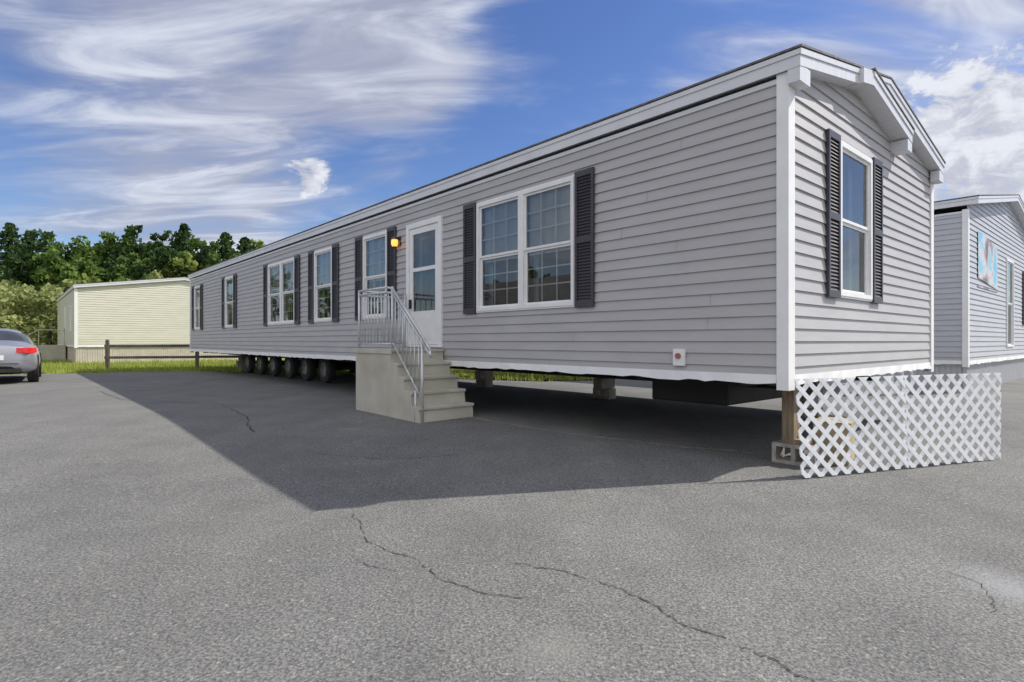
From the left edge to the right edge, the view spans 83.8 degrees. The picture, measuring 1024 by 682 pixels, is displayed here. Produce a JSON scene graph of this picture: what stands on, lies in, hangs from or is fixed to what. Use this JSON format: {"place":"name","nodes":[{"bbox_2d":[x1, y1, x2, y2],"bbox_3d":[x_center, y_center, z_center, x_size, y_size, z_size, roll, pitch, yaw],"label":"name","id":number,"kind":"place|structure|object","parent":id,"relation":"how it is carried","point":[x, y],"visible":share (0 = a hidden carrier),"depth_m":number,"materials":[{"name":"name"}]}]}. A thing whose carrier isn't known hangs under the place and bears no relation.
{"place":"outdoors","nodes":[
{"label":"outdoors","id":0,"kind":"place"},
{"bbox_2d":[196,138,710,364],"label":"siding seams","id":1,"kind":"object","parent":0,"point":[621,235],"visible":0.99,"depth_m":5.82,"materials":[{"name":"grey plastic"}]},
{"bbox_2d":[475,370,492,386],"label":"support pier","id":2,"kind":"structure","parent":0,"point":[483,378],"depth_m":13.65,"materials":[{"name":"grey concrete"}]},
{"bbox_2d":[0,370,1023,681],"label":"asphalt lot","id":3,"kind":"structure","parent":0,"point":[156,530],"depth_m":3.39,"materials":[{"name":"grey asphalt"}]},
{"bbox_2d":[0,328,40,381],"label":"parked car","id":4,"kind":"object","parent":3,"relation":"on","point":[19,353],"visible":1,"depth_m":14.70,"materials":[{"name":"silver paint"}]},
{"bbox_2d":[236,355,245,370],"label":"support pier","id":5,"kind":"structure","parent":3,"relation":"on","point":[240,363],"depth_m":20.72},
{"bbox_2d":[244,355,355,382],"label":"axle wheels","id":6,"kind":"object","parent":3,"relation":"on","point":[327,369],"visible":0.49,"depth_m":16.53,"materials":[{"name":"rubber"}]},
{"bbox_2d":[354,286,473,422],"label":"concrete stairs","id":7,"kind":"structure","parent":3,"relation":"on","point":[416,385],"depth_m":8.38,"materials":[{"name":"concrete"}]},
{"bbox_2d":[101,391,997,681],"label":"pavement crack","id":8,"kind":"object","parent":3,"relation":"on","point":[577,575],"visible":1,"depth_m":2.78,"materials":[{"name":"black asphalt"}]},
{"bbox_2d":[470,417,752,452],"bbox_3d":[0.807,1.128,7.058,4.113,0.058,0.304,0,0,38],"label":"dirt line","id":9,"kind":"object","parent":3,"relation":"on","point":[618,439],"visible":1,"depth_m":6.60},
{"bbox_2d":[795,373,1001,477],"bbox_3d":[3.641,0.743,5.275,2.499,0.860,0.070,0,0,-18],"label":"lattice panel","id":10,"kind":"object","parent":3,"relation":"on","point":[904,425],"visible":1,"depth_m":5.23,"materials":[{"name":"plastic"}]},
{"bbox_2d":[827,358,1023,392],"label":"skirting","id":11,"kind":"object","parent":3,"relation":"on","point":[1010,370],"visible":0.08,"depth_m":13.01,"materials":[{"name":"grey plastic"}]},
{"bbox_3d":[9.286,0.455,19.742,9.760,0.050,11.960,0,0,-41],"label":"belly","id":12,"kind":"object","parent":11,"relation":"on","visible":0},
{"bbox_2d":[934,202,1023,360],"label":"siding","id":13,"kind":"object","parent":12,"relation":"on","point":[999,226],"visible":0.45,"depth_m":12.66,"materials":[{"name":"plastic"}]},
{"bbox_2d":[934,195,1023,229],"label":"fascia","id":14,"kind":"structure","parent":13,"relation":"attached to","point":[950,207],"depth_m":13.03,"materials":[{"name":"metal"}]},
{"bbox_2d":[934,194,1023,204],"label":"roof","id":15,"kind":"structure","parent":14,"relation":"on","point":[980,195],"depth_m":12.37,"materials":[{"name":"white metal"}]},
{"bbox_2d":[977,230,997,291],"bbox_3d":[11.136,-1.825,13.350,2.290,1.250,0.010,0,0,-41],"label":"banner","id":16,"kind":"object","parent":13,"relation":"attached to","point":[987,261],"visible":1,"depth_m":13.27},
{"bbox_2d":[962,209,1013,366],"bbox_3d":[9.289,-1.110,19.738,9.860,3.320,12.070,0,0,-41],"label":"window and corner trim","id":17,"kind":"structure","parent":13,"relation":"attached to","point":[965,287],"depth_m":12.02,"materials":[{"name":"white plastic"}]},
{"bbox_2d":[1008,263,1011,343],"bbox_3d":[14.402,-1.000,16.262,3.750,2.150,0.023,0,0,-41],"label":"window glass","id":18,"kind":"object","parent":17,"relation":"in","point":[1009,297],"visible":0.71,"depth_m":15.45,"materials":[{"name":"grey glass"}]},
{"bbox_2d":[1023,271,1023,324],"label":"shutters","id":19,"kind":"object","parent":13,"relation":"attached to","point":[1023,297],"visible":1,"depth_m":16.64,"materials":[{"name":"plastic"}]},
{"bbox_2d":[934,355,1023,364],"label":"bottom strip","id":20,"kind":"object","parent":12,"relation":"on","point":[938,362],"visible":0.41,"depth_m":12.78,"materials":[{"name":"white plastic"}]},
{"bbox_2d":[0,0,1023,273],"label":"sky","id":21,"kind":"structure","parent":0,"point":[269,121],"materials":[{"name":"blue"}]},
{"bbox_2d":[593,378,615,398],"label":"support pier","id":22,"kind":"structure","parent":0,"point":[604,388],"depth_m":10.88,"materials":[{"name":"grey concrete"}]},
{"bbox_2d":[203,352,872,388],"bbox_3d":[-3.095,0.444,14.847,4.200,0.162,21.350,0,0,-41],"label":"chassis","id":23,"kind":"object","parent":22,"relation":"on","point":[769,385],"visible":0.11,"depth_m":8.37,"materials":[{"name":"metal"}]},
{"bbox_2d":[652,379,781,405],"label":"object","id":24,"kind":"object","parent":23,"relation":"in","point":[716,392],"visible":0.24,"depth_m":6.65,"materials":[{"name":"black"}]},
{"bbox_2d":[772,386,823,467],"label":"support pier","id":25,"kind":"structure","parent":0,"point":[790,424],"depth_m":5.45,"materials":[{"name":"brown wood"}]},
{"bbox_2d":[800,381,822,418],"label":"support pier","id":26,"kind":"structure","parent":0,"point":[803,399],"depth_m":8.05,"materials":[{"name":"grey concrete"}]},
{"bbox_2d":[813,416,854,465],"bbox_3d":[3.166,0.973,5.611,0.340,0.405,0.470,0,0,37],"label":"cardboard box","id":27,"kind":"object","parent":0,"point":[832,433],"visible":0.32,"depth_m":5.44,"materials":[{"name":"beige cardboard"}]},
{"bbox_2d":[840,370,912,394],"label":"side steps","id":28,"kind":"structure","parent":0,"point":[863,388],"depth_m":12.06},
{"bbox_3d":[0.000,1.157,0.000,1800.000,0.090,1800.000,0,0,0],"label":"ground","id":29,"kind":"structure","parent":0,"visible":0},
{"bbox_2d":[0,280,62,347],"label":"willow bushes","id":30,"kind":"object","parent":29,"relation":"on","point":[24,311],"visible":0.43,"depth_m":38.12,"materials":[{"name":"green plant"}]},
{"bbox_2d":[28,329,65,360],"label":"entry steps","id":31,"kind":"structure","parent":29,"relation":"on","point":[51,352],"depth_m":31.15,"materials":[{"name":"concrete"}]},
{"bbox_2d":[0,222,265,344],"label":"distant treeline","id":32,"kind":"object","parent":29,"relation":"on","point":[57,266],"visible":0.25,"depth_m":71.67,"materials":[{"name":"green plant"}]},
{"bbox_2d":[66,346,268,362],"bbox_3d":[-21.842,0.695,35.453,9.300,0.850,13.000,0,0,-41],"label":"skirting","id":33,"kind":"object","parent":29,"relation":"on","point":[82,354],"visible":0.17,"depth_m":29.26,"materials":[{"name":"beige plastic"}]},
{"bbox_3d":[-21.842,0.245,35.453,9.260,0.050,12.960,0,0,-41],"label":"belly","id":34,"kind":"object","parent":33,"relation":"on","visible":0},
{"bbox_2d":[58,344,103,346],"bbox_3d":[-21.844,0.253,35.367,9.256,0.097,12.946,0,0,-41],"label":"bottom strip","id":35,"kind":"object","parent":34,"relation":"on","point":[84,345],"visible":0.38,"depth_m":27.98,"materials":[{"name":"white plastic"}]},
{"bbox_2d":[58,280,189,344],"bbox_3d":[-21.842,-1.500,35.453,9.338,3.500,13.038,0,0,-41],"label":"siding","id":36,"kind":"object","parent":34,"relation":"on","point":[143,313],"visible":0.53,"depth_m":29.19,"materials":[{"name":"beige plastic"}]},
{"bbox_2d":[64,288,77,347],"bbox_3d":[-21.853,-1.105,35.443,9.390,2.890,13.060,0,0,-41],"label":"window and corner trim","id":37,"kind":"structure","parent":36,"relation":"attached to","point":[75,318],"depth_m":27.51,"materials":[{"name":"white plastic"}]},
{"bbox_2d":[57,277,189,302],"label":"fascia","id":38,"kind":"structure","parent":36,"relation":"attached to","point":[66,293],"depth_m":29.06,"materials":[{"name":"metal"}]},
{"bbox_2d":[62,277,187,294],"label":"roof","id":39,"kind":"structure","parent":38,"relation":"attached to","point":[120,281],"depth_m":28.93,"materials":[{"name":"beige metal"}]},
{"bbox_2d":[104,340,269,369],"bbox_3d":[-12.557,0.550,22.765,6.300,1.200,0.100,0,0,-18],"label":"rail fence","id":40,"kind":"object","parent":29,"relation":"on","point":[107,356],"visible":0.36,"depth_m":22.27,"materials":[{"name":"brown wood"}]},
{"bbox_2d":[4,358,592,380],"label":"grass","id":41,"kind":"structure","parent":29,"relation":"on","point":[60,366],"depth_m":21.38,"materials":[{"name":"green plant"}]},
{"bbox_3d":[-3.104,0.339,14.872,4.680,0.050,22.060,0,0,-41],"label":"belly","id":42,"kind":"object","parent":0,"visible":0},
{"bbox_2d":[191,78,929,374],"bbox_3d":[-3.104,-1.233,14.872,4.758,3.154,22.138,0,0,-41],"label":"siding","id":43,"kind":"object","parent":42,"relation":"on","point":[707,208],"visible":0.78,"depth_m":6.17,"materials":[{"name":"grey plastic"}]},
{"bbox_2d":[391,236,400,247],"bbox_3d":[-2.028,-1.720,9.923,0.154,0.200,0.126,0,0,-41],"label":"porch light body","id":44,"kind":"object","parent":43,"relation":"attached to","point":[399,240],"visible":0.97,"depth_m":9.93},
{"bbox_2d":[391,239,397,245],"bbox_3d":[-2.039,-1.700,9.913,0.115,0.118,0.115,0,0,-41],"label":"porch light globe","id":45,"kind":"object","parent":44,"relation":"attached to","point":[394,242],"visible":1,"depth_m":9.87,"materials":[{"name":"yellow glass"}]},
{"bbox_2d":[192,128,882,329],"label":"shutters","id":46,"kind":"object","parent":43,"relation":"attached to","point":[584,237],"visible":0.97,"depth_m":6.77,"materials":[{"name":"plastic"}]},
{"bbox_2d":[190,71,933,390],"bbox_3d":[-3.112,-0.958,14.859,4.810,2.784,22.170,0,0,-41],"label":"window and corner trim","id":47,"kind":"structure","parent":43,"relation":"attached to","point":[429,323],"depth_m":7.35,"materials":[{"name":"white plastic"}]},
{"bbox_2d":[198,185,570,309],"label":"window blinds","id":48,"kind":"object","parent":47,"relation":"attached to","point":[562,212],"depth_m":7.91,"materials":[{"name":"grey plastic"}]},
{"bbox_2d":[197,154,861,326],"bbox_3d":[-3.849,-1.222,13.780,2.060,1.575,21.340,0,0,-41],"label":"room interior","id":49,"kind":"object","parent":47,"relation":"attached to","point":[428,277],"visible":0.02,"depth_m":8.52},
{"bbox_2d":[231,164,851,324],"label":"curtains","id":50,"kind":"object","parent":49,"relation":"attached to","point":[423,236],"visible":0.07,"depth_m":8.31,"materials":[{"name":"grey fabric"}]},
{"bbox_2d":[188,47,944,280],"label":"fascia","id":51,"kind":"structure","parent":43,"relation":"attached to","point":[802,66],"depth_m":6.51,"materials":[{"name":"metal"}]},
{"bbox_2d":[188,43,945,274],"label":"roof","id":52,"kind":"structure","parent":51,"relation":"attached to","point":[804,46],"depth_m":6.46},
{"bbox_2d":[673,349,685,365],"bbox_3d":[1.693,0.165,5.777,0.034,0.170,0.130,0,0,-41],"label":"outlet box","id":53,"kind":"object","parent":43,"relation":"attached to","point":[681,361],"visible":1,"depth_m":5.75,"materials":[{"name":"white plastic"}]},
{"bbox_2d":[675,353,680,358],"bbox_3d":[1.672,0.150,5.760,0.020,0.060,0.060,0,0,-41],"label":"outlet cap","id":54,"kind":"object","parent":53,"relation":"attached to","point":[677,355],"visible":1,"depth_m":5.75,"materials":[{"name":"red plastic"}]},
{"bbox_2d":[190,349,931,384],"bbox_3d":[-3.110,0.347,14.791,4.676,0.097,22.056,0,0,-41],"label":"bottom strip","id":55,"kind":"object","parent":42,"relation":"on","point":[747,378],"visible":0.89,"depth_m":6.45,"materials":[{"name":"white plastic"}]}
]}

